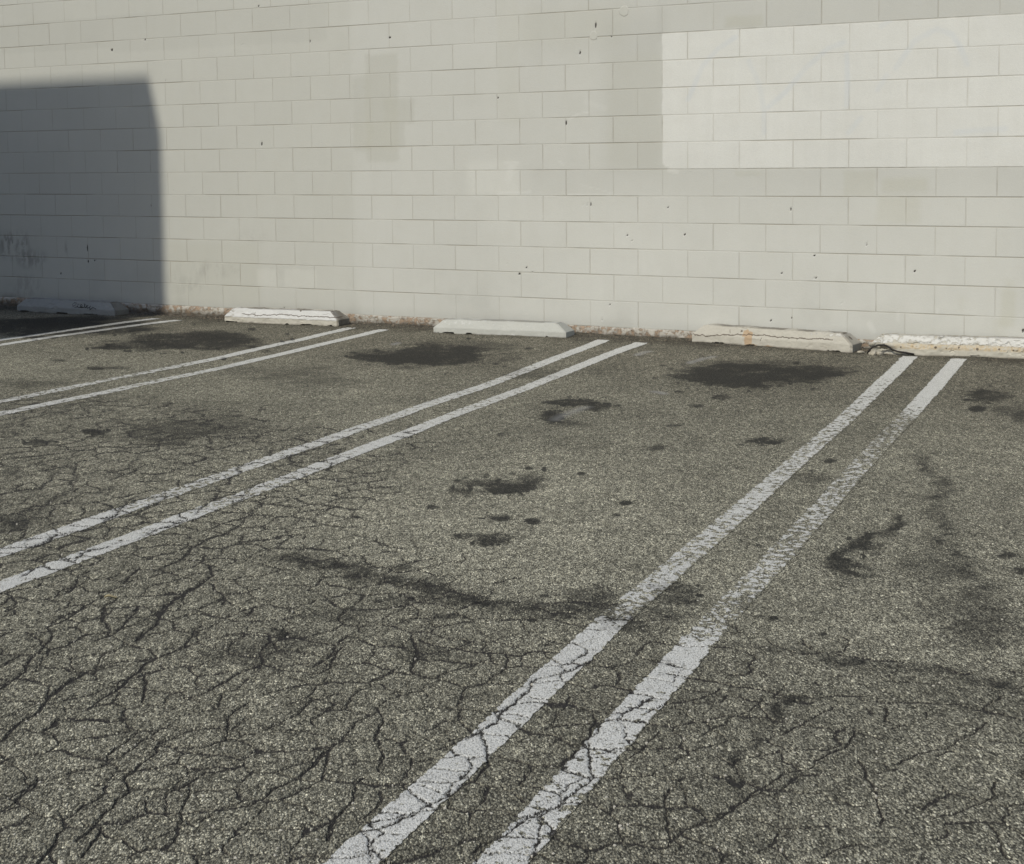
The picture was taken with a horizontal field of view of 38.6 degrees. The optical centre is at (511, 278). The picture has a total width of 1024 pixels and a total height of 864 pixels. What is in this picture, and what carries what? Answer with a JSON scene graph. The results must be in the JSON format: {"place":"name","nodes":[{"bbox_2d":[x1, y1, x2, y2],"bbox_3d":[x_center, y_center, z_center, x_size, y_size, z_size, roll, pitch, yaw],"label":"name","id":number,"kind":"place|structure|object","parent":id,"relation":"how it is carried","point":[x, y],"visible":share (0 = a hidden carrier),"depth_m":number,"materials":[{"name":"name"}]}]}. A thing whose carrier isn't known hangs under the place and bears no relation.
{"place":"outdoors","nodes":[
{"label":"outdoors","id":0,"kind":"place"},
{"bbox_2d":[0,306,1023,863],"bbox_3d":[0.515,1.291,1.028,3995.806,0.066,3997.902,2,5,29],"label":"ground","id":1,"kind":"structure","parent":0,"point":[676,442],"depth_m":4.59,"materials":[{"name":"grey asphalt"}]},
{"bbox_2d":[17,298,128,315],"bbox_3d":[-4.109,0.260,13.656,1.223,0.129,0.171,2,5,27],"label":"wheel stop","id":2,"kind":"object","parent":1,"relation":"on","point":[75,306],"visible":1,"depth_m":13.56,"materials":[{"name":"concrete"}]},
{"bbox_2d":[0,318,156,340],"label":"parking line","id":3,"kind":"object","parent":1,"relation":"on","point":[77,329],"visible":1,"depth_m":12.27,"materials":[{"name":"white paint"}]},
{"bbox_2d":[0,320,179,345],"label":"parking line","id":4,"kind":"object","parent":1,"relation":"on","point":[28,340],"visible":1,"depth_m":11.95,"materials":[{"name":"white paint"}]},
{"bbox_2d":[104,594,116,598],"bbox_3d":[-1.269,1.006,4.629,0.040,0.014,0.013,-1,5,-6],"label":"dry leaf","id":5,"kind":"object","parent":1,"relation":"on","point":[111,595],"visible":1,"depth_m":4.63,"materials":[{"name":"beige plant"}]},
{"bbox_2d":[0,327,353,402],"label":"parking line","id":6,"kind":"object","parent":1,"relation":"on","point":[160,369],"visible":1,"depth_m":9.87,"materials":[{"name":"white paint"}]},
{"bbox_2d":[0,329,385,415],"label":"parking line","id":7,"kind":"object","parent":1,"relation":"on","point":[31,407],"visible":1,"depth_m":9.45,"materials":[{"name":"white paint"}]},
{"bbox_2d":[225,307,349,326],"bbox_3d":[-1.944,0.324,12.567,1.180,0.136,0.173,2,5,26],"label":"wheel stop","id":8,"kind":"object","parent":1,"relation":"on","point":[295,316],"visible":1,"depth_m":12.48,"materials":[{"name":"white concrete"}]},
{"bbox_2d":[0,340,608,557],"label":"parking line","id":9,"kind":"object","parent":1,"relation":"on","point":[51,535],"visible":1,"depth_m":6.65,"materials":[{"name":"white paint"}]},
{"bbox_2d":[0,342,646,592],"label":"parking line","id":10,"kind":"object","parent":1,"relation":"on","point":[51,567],"visible":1,"depth_m":6.23,"materials":[{"name":"white paint"}]},
{"bbox_2d":[433,318,574,337],"bbox_3d":[-0.071,0.385,11.512,1.155,0.119,0.169,2,5,25],"label":"wheel stop","id":11,"kind":"object","parent":1,"relation":"on","point":[509,327],"visible":1,"depth_m":11.43,"materials":[{"name":"white concrete"}]},
{"bbox_2d":[0,0,1023,347],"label":"block wall","id":12,"kind":"structure","parent":1,"relation":"on","point":[680,168],"depth_m":11.58,"materials":[{"name":"paint"}]},
{"bbox_2d":[129,312,1013,359],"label":"dirt crumbs","id":13,"kind":"object","parent":1,"relation":"on","point":[215,318],"visible":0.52,"depth_m":12.07,"materials":[{"name":"soil"}]},
{"bbox_2d":[322,356,917,863],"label":"parking line","id":14,"kind":"object","parent":1,"relation":"on","point":[384,832],"visible":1,"depth_m":3.92,"materials":[{"name":"white paint"}]},
{"bbox_2d":[471,358,966,863],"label":"parking line","id":15,"kind":"object","parent":1,"relation":"on","point":[575,780],"visible":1,"depth_m":3.91,"materials":[{"name":"white paint"}]},
{"bbox_2d":[692,324,861,352],"bbox_3d":[1.900,0.423,10.586,1.255,0.136,0.171,3,6,35],"label":"wheel stop","id":16,"kind":"object","parent":1,"relation":"on","point":[795,338],"visible":1,"depth_m":10.49,"materials":[{"name":"white concrete"}]},
{"bbox_2d":[868,350,876,354],"bbox_3d":[2.485,0.513,10.079,0.061,0.037,0.071,2,5,29],"label":"concrete chunk","id":17,"kind":"object","parent":1,"relation":"on","point":[873,352],"visible":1,"depth_m":10.06,"materials":[{"name":"beige concrete"}]},
{"bbox_2d":[867,333,1023,358],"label":"wheel stop","id":18,"kind":"object","parent":1,"relation":"on","point":[1012,347],"visible":1,"depth_m":9.93,"materials":[{"name":"concrete"}]}
]}

